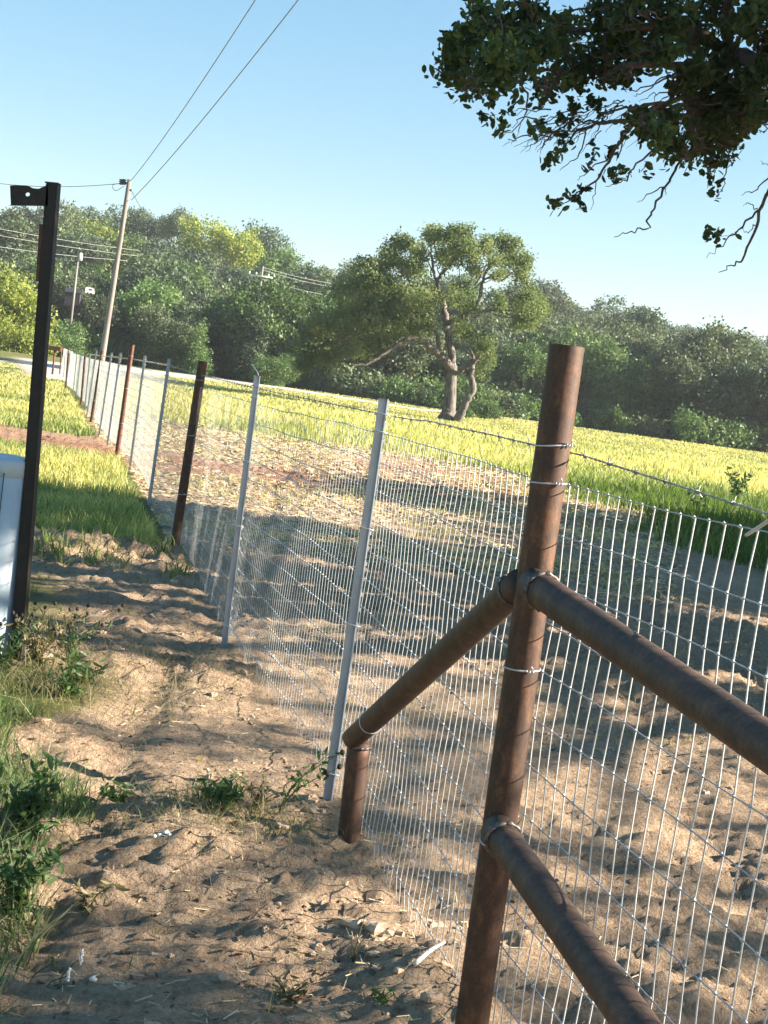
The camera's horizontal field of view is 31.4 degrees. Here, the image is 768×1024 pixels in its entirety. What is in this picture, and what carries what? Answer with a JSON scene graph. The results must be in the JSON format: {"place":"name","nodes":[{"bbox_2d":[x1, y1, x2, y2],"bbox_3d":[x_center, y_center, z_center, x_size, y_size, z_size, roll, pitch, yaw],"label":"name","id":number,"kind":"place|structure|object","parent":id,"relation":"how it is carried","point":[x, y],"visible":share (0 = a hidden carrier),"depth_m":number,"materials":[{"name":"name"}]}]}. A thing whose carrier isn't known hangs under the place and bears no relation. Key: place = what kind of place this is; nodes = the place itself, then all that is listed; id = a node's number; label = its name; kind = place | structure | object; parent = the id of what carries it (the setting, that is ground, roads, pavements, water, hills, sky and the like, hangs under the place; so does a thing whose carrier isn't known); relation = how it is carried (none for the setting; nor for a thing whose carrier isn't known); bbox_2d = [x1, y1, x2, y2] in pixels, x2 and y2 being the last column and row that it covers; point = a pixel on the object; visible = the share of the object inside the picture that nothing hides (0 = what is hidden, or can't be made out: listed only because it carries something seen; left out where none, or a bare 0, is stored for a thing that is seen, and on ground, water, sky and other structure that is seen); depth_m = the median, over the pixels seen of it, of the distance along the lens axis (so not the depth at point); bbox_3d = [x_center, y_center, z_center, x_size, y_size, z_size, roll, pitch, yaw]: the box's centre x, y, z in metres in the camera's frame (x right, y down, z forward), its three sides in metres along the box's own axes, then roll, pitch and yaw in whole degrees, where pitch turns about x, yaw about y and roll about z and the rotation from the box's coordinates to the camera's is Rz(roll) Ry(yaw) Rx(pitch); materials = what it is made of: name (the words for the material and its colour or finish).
{"place":"outdoors","nodes":[
{"label":"outdoors","id":0,"kind":"place"},
{"bbox_2d":[0,313,767,1023],"bbox_3d":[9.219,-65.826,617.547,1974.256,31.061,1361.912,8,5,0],"label":"ground","id":1,"kind":"structure","parent":0,"point":[144,861],"depth_m":5.18,"materials":[{"name":"soil"}]},
{"bbox_2d":[0,453,24,653],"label":"utility pedestal","id":2,"kind":"object","parent":1,"relation":"on","point":[12,469],"visible":0.75,"depth_m":6.15,"materials":[{"name":"plastic"}]},
{"bbox_2d":[0,261,36,346],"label":"roadside tree","id":3,"kind":"object","parent":1,"relation":"on","point":[15,279],"visible":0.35,"depth_m":113.15,"materials":[{"name":"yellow plant"}]},
{"bbox_2d":[0,612,38,676],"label":"seeded weed","id":4,"kind":"object","parent":1,"relation":"on","point":[5,657],"visible":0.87,"depth_m":5.93,"materials":[{"name":"green plant"}]},
{"bbox_2d":[0,209,56,266],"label":"hillside tree","id":5,"kind":"object","parent":1,"relation":"on","point":[21,227],"visible":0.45,"depth_m":151.17,"materials":[{"name":"green plant"}]},
{"bbox_2d":[0,314,61,356],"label":"roadside tree","id":6,"kind":"object","parent":1,"relation":"on","point":[26,335],"visible":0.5,"depth_m":108.39,"materials":[{"name":"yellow plant"}]},
{"bbox_2d":[0,281,65,352],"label":"roadside tree","id":7,"kind":"object","parent":1,"relation":"on","point":[27,300],"visible":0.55,"depth_m":110.73,"materials":[{"name":"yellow plant"}]},
{"bbox_2d":[0,248,67,312],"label":"hillside tree","id":8,"kind":"object","parent":1,"relation":"on","point":[19,265],"visible":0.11,"depth_m":130.96,"materials":[{"name":"plant"}]},
{"bbox_2d":[10,181,60,660],"bbox_3d":[-1.668,-0.258,6.176,0.300,2.452,0.064,8,5,0],"label":"gate post","id":9,"kind":"object","parent":1,"relation":"on","point":[47,196],"visible":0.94,"depth_m":6.12,"materials":[{"name":"metal"}]},
{"bbox_2d":[0,749,70,840],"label":"weed","id":10,"kind":"object","parent":1,"relation":"on","point":[34,808],"visible":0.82,"depth_m":3.99,"materials":[{"name":"green plant"}]},
{"bbox_2d":[0,239,70,276],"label":"hillside tree","id":11,"kind":"object","parent":1,"relation":"on","point":[4,254],"visible":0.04,"depth_m":144.73,"materials":[{"name":"green plant"}]},
{"bbox_2d":[0,818,78,920],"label":"weed","id":12,"kind":"object","parent":1,"relation":"on","point":[31,870],"visible":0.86,"depth_m":3.50,"materials":[{"name":"green plant"}]},
{"bbox_2d":[4,606,76,668],"bbox_3d":[-1.544,0.567,6.114,0.315,0.347,0.249,12,6,38],"label":"seeded weed","id":13,"kind":"object","parent":1,"relation":"on","point":[32,644],"visible":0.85,"depth_m":6.12,"materials":[{"name":"green plant"}]},
{"bbox_2d":[18,197,99,239],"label":"landmark tree","id":14,"kind":"object","parent":1,"relation":"on","point":[71,219],"visible":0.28,"depth_m":208.89,"materials":[{"name":"green plant"}]},
{"bbox_2d":[29,267,96,324],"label":"hillside tree","id":15,"kind":"object","parent":1,"relation":"on","point":[61,284],"visible":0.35,"depth_m":125.27,"materials":[{"name":"green plant"}]},
{"bbox_2d":[47,661,90,697],"bbox_3d":[-1.334,0.729,5.739,0.154,0.188,0.224,8,5,0],"label":"weed","id":16,"kind":"object","parent":1,"relation":"on","point":[68,681],"visible":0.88,"depth_m":5.74,"materials":[{"name":"green plant"}]},
{"bbox_2d":[48,319,98,359],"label":"roadside tree","id":17,"kind":"object","parent":1,"relation":"on","point":[74,345],"visible":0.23,"depth_m":114.12,"materials":[{"name":"green plant"}]},
{"bbox_2d":[33,601,124,661],"bbox_3d":[-1.431,0.564,6.328,0.359,0.349,0.342,4,6,-38],"label":"seeded weed","id":18,"kind":"object","parent":1,"relation":"on","point":[71,642],"visible":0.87,"depth_m":6.33,"materials":[{"name":"green plant"}]},
{"bbox_2d":[56,224,111,274],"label":"hillside tree","id":19,"kind":"object","parent":1,"relation":"on","point":[75,251],"visible":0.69,"depth_m":173.97,"materials":[{"name":"green plant"}]},
{"bbox_2d":[67,649,108,684],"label":"weed","id":20,"kind":"object","parent":1,"relation":"on","point":[87,670],"visible":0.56,"depth_m":6.04,"materials":[{"name":"green plant"}]},
{"bbox_2d":[61,267,123,334],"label":"hillside tree","id":21,"kind":"object","parent":1,"relation":"on","point":[83,275],"visible":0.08,"depth_m":146.88,"materials":[{"name":"plant"}]},
{"bbox_2d":[64,870,126,916],"bbox_3d":[-0.755,1.006,3.542,0.164,0.119,0.101,7,5,-11],"label":"weed","id":22,"kind":"object","parent":1,"relation":"on","point":[86,895],"visible":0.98,"depth_m":3.54,"materials":[{"name":"plant"}]},
{"bbox_2d":[57,219,139,282],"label":"landmark tree","id":23,"kind":"object","parent":1,"relation":"on","point":[104,230],"visible":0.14,"depth_m":189.42,"materials":[{"name":"green plant"}]},
{"bbox_2d":[71,323,126,363],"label":"bush","id":24,"kind":"object","parent":1,"relation":"on","point":[111,348],"visible":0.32,"depth_m":119.12,"materials":[{"name":"green plant"}]},
{"bbox_2d":[70,293,133,346],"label":"hillside tree","id":25,"kind":"object","parent":1,"relation":"on","point":[91,311],"visible":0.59,"depth_m":123.70,"materials":[{"name":"green plant"}]},
{"bbox_2d":[64,226,148,282],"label":"hillside tree","id":26,"kind":"object","parent":1,"relation":"on","point":[129,255],"visible":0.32,"depth_m":189.98,"materials":[{"name":"green plant"}]},
{"bbox_2d":[68,203,145,238],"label":"landmark tree","id":27,"kind":"object","parent":1,"relation":"on","point":[113,219],"visible":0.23,"depth_m":229.69,"materials":[{"name":"green plant"}]},
{"bbox_2d":[99,179,131,373],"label":"utility pole","id":28,"kind":"object","parent":1,"relation":"on","point":[105,335],"visible":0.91,"depth_m":71.25,"materials":[{"name":"brown wood"}]},
{"bbox_2d":[98,773,139,803],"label":"weed","id":29,"kind":"object","parent":1,"relation":"on","point":[114,797],"visible":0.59,"depth_m":4.45,"materials":[{"name":"green plant"}]},
{"bbox_2d":[115,345,134,455],"bbox_3d":[-3.821,-1.464,19.989,0.113,1.977,0.090,8,5,0],"label":"pipe post","id":30,"kind":"object","parent":1,"relation":"on","point":[124,403],"visible":0.93,"depth_m":19.95,"materials":[{"name":"metal"}]},
{"bbox_2d":[103,275,183,355],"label":"hillside tree","id":31,"kind":"object","parent":1,"relation":"on","point":[165,295],"visible":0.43,"depth_m":125.58,"materials":[{"name":"green plant"}]},
{"bbox_2d":[120,206,175,254],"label":"landmark tree","id":32,"kind":"object","parent":1,"relation":"on","point":[149,226],"visible":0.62,"depth_m":229.97,"materials":[{"name":"green plant"}]},
{"bbox_2d":[147,359,170,504],"bbox_3d":[-2.288,-0.657,13.772,0.074,1.790,0.058,7,5,-15],"label":"steel post","id":33,"kind":"object","parent":1,"relation":"on","point":[162,405],"visible":0.99,"depth_m":13.75,"materials":[{"name":"silver metal"}]},
{"bbox_2d":[104,257,216,347],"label":"hillside tree","id":34,"kind":"object","parent":1,"relation":"on","point":[199,299],"visible":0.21,"depth_m":134.50,"materials":[{"name":"green plant"}]},
{"bbox_2d":[101,252,234,302],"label":"landmark tree","id":35,"kind":"object","parent":1,"relation":"on","point":[220,283],"visible":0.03,"depth_m":147.50,"materials":[{"name":"plant"}]},
{"bbox_2d":[128,301,209,368],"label":"hillside tree","id":36,"kind":"object","parent":1,"relation":"on","point":[151,319],"visible":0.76,"depth_m":118.54,"materials":[{"name":"green plant"}]},
{"bbox_2d":[127,236,220,287],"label":"hillside tree","id":37,"kind":"object","parent":1,"relation":"on","point":[191,256],"visible":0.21,"depth_m":171.99,"materials":[{"name":"green plant"}]},
{"bbox_2d":[137,257,216,301],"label":"hillside tree","id":38,"kind":"object","parent":1,"relation":"on","point":[201,281],"visible":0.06,"depth_m":143.62,"materials":[{"name":"green plant"}]},
{"bbox_2d":[148,331,214,372],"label":"roadside tree","id":39,"kind":"object","parent":1,"relation":"on","point":[177,342],"visible":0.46,"depth_m":117.38,"materials":[{"name":"green plant"}]},
{"bbox_2d":[159,203,204,255],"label":"landmark tree","id":40,"kind":"object","parent":1,"relation":"on","point":[172,221],"visible":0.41,"depth_m":221.21,"materials":[{"name":"plant"}]},
{"bbox_2d":[171,360,206,545],"bbox_3d":[-1.544,-0.285,10.608,0.123,1.790,0.090,8,5,0],"label":"pipe post","id":41,"kind":"object","parent":1,"relation":"on","point":[185,470],"visible":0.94,"depth_m":10.57,"materials":[{"name":"metal"}]},
{"bbox_2d":[61,348,767,1023],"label":"woven wire fence","id":42,"kind":"object","parent":41,"relation":"attached to","point":[77,360],"visible":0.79,"depth_m":3.69,"materials":[{"name":"silver metal"}]},
{"bbox_2d":[78,351,767,515],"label":"barbed wire","id":43,"kind":"object","parent":42,"relation":"attached to","point":[664,481],"visible":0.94,"depth_m":3.33,"materials":[{"name":"metal"}]},
{"bbox_2d":[177,316,215,376],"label":"landmark tree","id":44,"kind":"object","parent":1,"relation":"on","point":[192,358],"visible":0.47,"depth_m":116.16,"materials":[{"name":"green plant"}]},
{"bbox_2d":[153,292,275,378],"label":"landmark tree","id":45,"kind":"object","parent":1,"relation":"on","point":[183,307],"visible":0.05,"depth_m":125.83,"materials":[{"name":"plant"}]},
{"bbox_2d":[173,213,271,272],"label":"landmark tree","id":46,"kind":"object","parent":1,"relation":"on","point":[239,250],"visible":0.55,"depth_m":194.74,"materials":[{"name":"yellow plant"}]},
{"bbox_2d":[197,767,248,809],"bbox_3d":[-0.524,0.930,4.396,0.161,0.187,0.198,7,5,-12],"label":"weed","id":47,"kind":"object","parent":1,"relation":"on","point":[229,791],"visible":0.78,"depth_m":4.37,"materials":[{"name":"green plant"}]},
{"bbox_2d":[190,300,280,360],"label":"hillside tree","id":48,"kind":"object","parent":1,"relation":"on","point":[212,315],"visible":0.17,"depth_m":124.83,"materials":[{"name":"green plant"}]},
{"bbox_2d":[221,375,260,645],"bbox_3d":[-0.778,0.139,7.243,0.053,1.731,0.058,7,5,-15],"label":"steel post","id":49,"kind":"object","parent":1,"relation":"on","point":[254,397],"visible":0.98,"depth_m":7.22,"materials":[{"name":"silver metal"}]},
{"bbox_2d":[220,263,267,294],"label":"hillside tree","id":50,"kind":"object","parent":1,"relation":"on","point":[244,275],"visible":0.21,"depth_m":169.70,"materials":[{"name":"green plant"}]},
{"bbox_2d":[229,302,271,381],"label":"landmark tree","id":51,"kind":"object","parent":1,"relation":"on","point":[252,351],"visible":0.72,"depth_m":118.93,"materials":[{"name":"green plant"}]},
{"bbox_2d":[223,762,282,809],"bbox_3d":[-0.424,0.941,4.555,0.196,0.164,0.242,5,6,-28],"label":"weed","id":52,"kind":"object","parent":1,"relation":"on","point":[253,787],"visible":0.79,"depth_m":4.56,"materials":[{"name":"plant"}]},
{"bbox_2d":[214,272,317,376],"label":"hillside tree","id":53,"kind":"object","parent":1,"relation":"on","point":[270,303],"visible":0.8,"depth_m":121.01,"materials":[{"name":"green plant"}]},
{"bbox_2d":[241,218,299,266],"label":"landmark tree","id":54,"kind":"object","parent":1,"relation":"on","point":[267,237],"visible":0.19,"depth_m":209.59,"materials":[{"name":"green plant"}]},
{"bbox_2d":[246,352,299,386],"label":"bush","id":55,"kind":"object","parent":1,"relation":"on","point":[266,368],"visible":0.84,"depth_m":115.50,"materials":[{"name":"green plant"}]},
{"bbox_2d":[248,246,321,309],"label":"landmark tree","id":56,"kind":"object","parent":1,"relation":"on","point":[282,255],"visible":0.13,"depth_m":186.84,"materials":[{"name":"green plant"}]},
{"bbox_2d":[267,969,315,1003],"bbox_3d":[-0.222,1.121,3.202,0.119,0.115,0.091,8,5,0],"label":"weed","id":57,"kind":"object","parent":1,"relation":"on","point":[288,995],"visible":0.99,"depth_m":3.20,"materials":[{"name":"plant"}]},
{"bbox_2d":[272,262,338,311],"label":"hillside tree","id":58,"kind":"object","parent":1,"relation":"on","point":[312,275],"visible":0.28,"depth_m":164.87,"materials":[{"name":"green plant"}]},
{"bbox_2d":[278,746,344,813],"bbox_3d":[-0.242,0.892,4.535,0.198,0.281,0.196,8,5,0],"label":"seeded weed","id":59,"kind":"object","parent":1,"relation":"on","point":[299,780],"visible":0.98,"depth_m":4.55,"materials":[{"name":"green plant"}]},
{"bbox_2d":[288,360,335,391],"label":"bush","id":60,"kind":"object","parent":1,"relation":"on","point":[315,383],"visible":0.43,"depth_m":120.08,"materials":[{"name":"green plant"}]},
{"bbox_2d":[291,288,358,371],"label":"hillside tree","id":61,"kind":"object","parent":1,"relation":"on","point":[316,304],"visible":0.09,"depth_m":124.11,"materials":[{"name":"green plant"}]},
{"bbox_2d":[320,359,386,398],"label":"bush","id":62,"kind":"object","parent":1,"relation":"on","point":[337,377],"visible":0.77,"depth_m":116.98,"materials":[{"name":"green plant"}]},
{"bbox_2d":[323,398,389,800],"bbox_3d":[-0.119,0.456,4.735,0.053,1.708,0.058,7,5,-15],"label":"steel post","id":63,"kind":"object","parent":1,"relation":"on","point":[352,624],"visible":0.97,"depth_m":4.71,"materials":[{"name":"silver metal"}]},
{"bbox_2d":[0,362,767,1021],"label":"grass","id":64,"kind":"structure","parent":1,"relation":"on","point":[122,512],"depth_m":19.53,"materials":[{"name":"plant"}]},
{"bbox_2d":[0,408,767,1023],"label":"straw litter","id":65,"kind":"object","parent":1,"relation":"on","point":[394,472],"visible":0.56,"depth_m":16.89,"materials":[{"name":"beige plant"}]},
{"bbox_2d":[3,516,766,1023],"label":"fallen leaves","id":66,"kind":"object","parent":1,"relation":"on","point":[239,938],"visible":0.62,"depth_m":3.70,"materials":[{"name":"brown plant"}]},
{"bbox_2d":[361,372,420,404],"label":"bush","id":67,"kind":"object","parent":1,"relation":"on","point":[396,392],"visible":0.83,"depth_m":115.75,"materials":[{"name":"green plant"}]},
{"bbox_2d":[334,307,450,384],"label":"hillside tree","id":68,"kind":"object","parent":1,"relation":"on","point":[408,352],"visible":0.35,"depth_m":120.17,"materials":[{"name":"green plant"}]},
{"bbox_2d":[43,435,756,1023],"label":"soil clods","id":69,"kind":"object","parent":1,"relation":"on","point":[379,929],"visible":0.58,"depth_m":3.79,"materials":[{"name":"brown soil"}]},
{"bbox_2d":[288,220,554,421],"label":"field oak","id":70,"kind":"object","parent":1,"relation":"on","point":[370,298],"visible":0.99,"depth_m":79.68,"materials":[{"name":"green plant"}]},
{"bbox_2d":[417,373,503,412],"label":"bush","id":71,"kind":"object","parent":1,"relation":"on","point":[437,395],"visible":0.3,"depth_m":113.56,"materials":[{"name":"green plant"}]},
{"bbox_2d":[430,346,508,389],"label":"hillside tree","id":72,"kind":"object","parent":1,"relation":"on","point":[496,374],"visible":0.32,"depth_m":122.98,"materials":[{"name":"green plant"}]},
{"bbox_2d":[424,327,516,390],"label":"hillside tree","id":73,"kind":"object","parent":1,"relation":"on","point":[501,342],"visible":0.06,"depth_m":126.83,"materials":[{"name":"green plant"}]},
{"bbox_2d":[438,312,525,391],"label":"hillside tree","id":74,"kind":"object","parent":1,"relation":"on","point":[488,319],"visible":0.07,"depth_m":133.50,"materials":[{"name":"plant"}]},
{"bbox_2d":[469,396,505,419],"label":"bush","id":75,"kind":"object","parent":1,"relation":"on","point":[484,409],"visible":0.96,"depth_m":99.77,"materials":[{"name":"green plant"}]},
{"bbox_2d":[477,380,527,418],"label":"bush","id":76,"kind":"object","parent":1,"relation":"on","point":[510,403],"visible":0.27,"depth_m":116.53,"materials":[{"name":"green plant"}]},
{"bbox_2d":[471,298,567,393],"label":"landmark tree","id":77,"kind":"object","parent":1,"relation":"on","point":[548,325],"visible":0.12,"depth_m":146.26,"materials":[{"name":"plant"}]},
{"bbox_2d":[498,337,547,401],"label":"hillside tree","id":78,"kind":"object","parent":1,"relation":"on","point":[530,361],"visible":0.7,"depth_m":122.50,"materials":[{"name":"green plant"}]},
{"bbox_2d":[506,388,541,420],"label":"bush","id":79,"kind":"object","parent":1,"relation":"on","point":[531,412],"visible":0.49,"depth_m":117.67,"materials":[{"name":"green plant"}]},
{"bbox_2d":[522,273,577,319],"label":"hillside tree","id":80,"kind":"object","parent":1,"relation":"on","point":[561,307],"visible":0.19,"depth_m":204.75,"materials":[{"name":"plant"}]},
{"bbox_2d":[338,343,767,1023],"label":"pipe brace","id":81,"kind":"object","parent":1,"relation":"on","point":[530,593],"visible":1,"depth_m":2.81,"materials":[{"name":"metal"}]},
{"bbox_2d":[510,322,611,403],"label":"hillside tree","id":82,"kind":"object","parent":1,"relation":"on","point":[543,348],"visible":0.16,"depth_m":129.53,"materials":[{"name":"green plant"}]},
{"bbox_2d":[544,305,602,332],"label":"hillside tree","id":83,"kind":"object","parent":1,"relation":"on","point":[584,319],"visible":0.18,"depth_m":190.40,"materials":[{"name":"plant"}]},
{"bbox_2d":[422,0,767,272],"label":"live oak","id":84,"kind":"object","parent":1,"relation":"on","point":[507,54],"visible":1,"depth_m":6.96,"materials":[{"name":"green plant"}]},
{"bbox_2d":[548,319,675,405],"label":"landmark tree","id":85,"kind":"object","parent":1,"relation":"on","point":[650,338],"visible":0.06,"depth_m":138.23,"materials":[{"name":"green plant"}]},
{"bbox_2d":[576,293,648,329],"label":"hillside tree","id":86,"kind":"object","parent":1,"relation":"on","point":[617,314],"visible":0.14,"depth_m":201.18,"materials":[{"name":"green plant"}]},
{"bbox_2d":[586,404,641,432],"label":"bush","id":87,"kind":"object","parent":1,"relation":"on","point":[600,421],"visible":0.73,"depth_m":118.38,"materials":[{"name":"green plant"}]},
{"bbox_2d":[585,313,668,354],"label":"hillside tree","id":88,"kind":"object","parent":1,"relation":"on","point":[612,324],"visible":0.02,"depth_m":144.54,"materials":[{"name":"plant"}]},
{"bbox_2d":[578,335,678,422],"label":"hillside tree","id":89,"kind":"object","parent":1,"relation":"on","point":[634,382],"visible":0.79,"depth_m":122.06,"materials":[{"name":"green plant"}]},
{"bbox_2d":[601,329,660,416],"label":"hillside tree","id":90,"kind":"object","parent":1,"relation":"on","point":[642,344],"visible":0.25,"depth_m":134.28,"materials":[{"name":"plant"}]},
{"bbox_2d":[628,412,673,438],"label":"bush","id":91,"kind":"object","parent":1,"relation":"on","point":[650,429],"visible":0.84,"depth_m":117.51,"materials":[{"name":"green plant"}]},
{"bbox_2d":[619,306,695,346],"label":"hillside tree","id":92,"kind":"object","parent":1,"relation":"on","point":[654,320],"visible":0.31,"depth_m":186.52,"materials":[{"name":"green plant"}]},
{"bbox_2d":[622,338,749,425],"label":"hillside tree","id":93,"kind":"object","parent":1,"relation":"on","point":[676,375],"visible":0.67,"depth_m":120.66,"materials":[{"name":"green plant"}]},
{"bbox_2d":[660,402,736,447],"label":"bush","id":94,"kind":"object","parent":1,"relation":"on","point":[687,430],"visible":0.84,"depth_m":117.21,"materials":[{"name":"green plant"}]},
{"bbox_2d":[654,360,759,422],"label":"hillside tree","id":95,"kind":"object","parent":1,"relation":"on","point":[704,390],"visible":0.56,"depth_m":120.22,"materials":[{"name":"green plant"}]},
{"bbox_2d":[670,315,756,422],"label":"hillside tree","id":96,"kind":"object","parent":1,"relation":"on","point":[717,333],"visible":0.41,"depth_m":132.09,"materials":[{"name":"green plant"}]},
{"bbox_2d":[699,347,767,436],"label":"hillside tree","id":97,"kind":"object","parent":1,"relation":"on","point":[760,375],"visible":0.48,"depth_m":121.30,"materials":[{"name":"green plant"}]},
{"bbox_2d":[711,416,757,449],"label":"bush","id":98,"kind":"object","parent":1,"relation":"on","point":[738,443],"visible":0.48,"depth_m":118.92,"materials":[{"name":"green plant"}]},
{"bbox_2d":[724,462,759,500],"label":"weed","id":99,"kind":"object","parent":1,"relation":"on","point":[734,481],"visible":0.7,"depth_m":31.98,"materials":[{"name":"green plant"}]},
{"bbox_2d":[718,411,767,451],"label":"bush","id":100,"kind":"object","parent":1,"relation":"on","point":[760,428],"visible":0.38,"depth_m":120.41,"materials":[{"name":"green plant"}]},
{"bbox_2d":[0,0,767,343],"label":"sky","id":101,"kind":"structure","parent":0,"point":[334,135],"materials":[{"name":"blue"}]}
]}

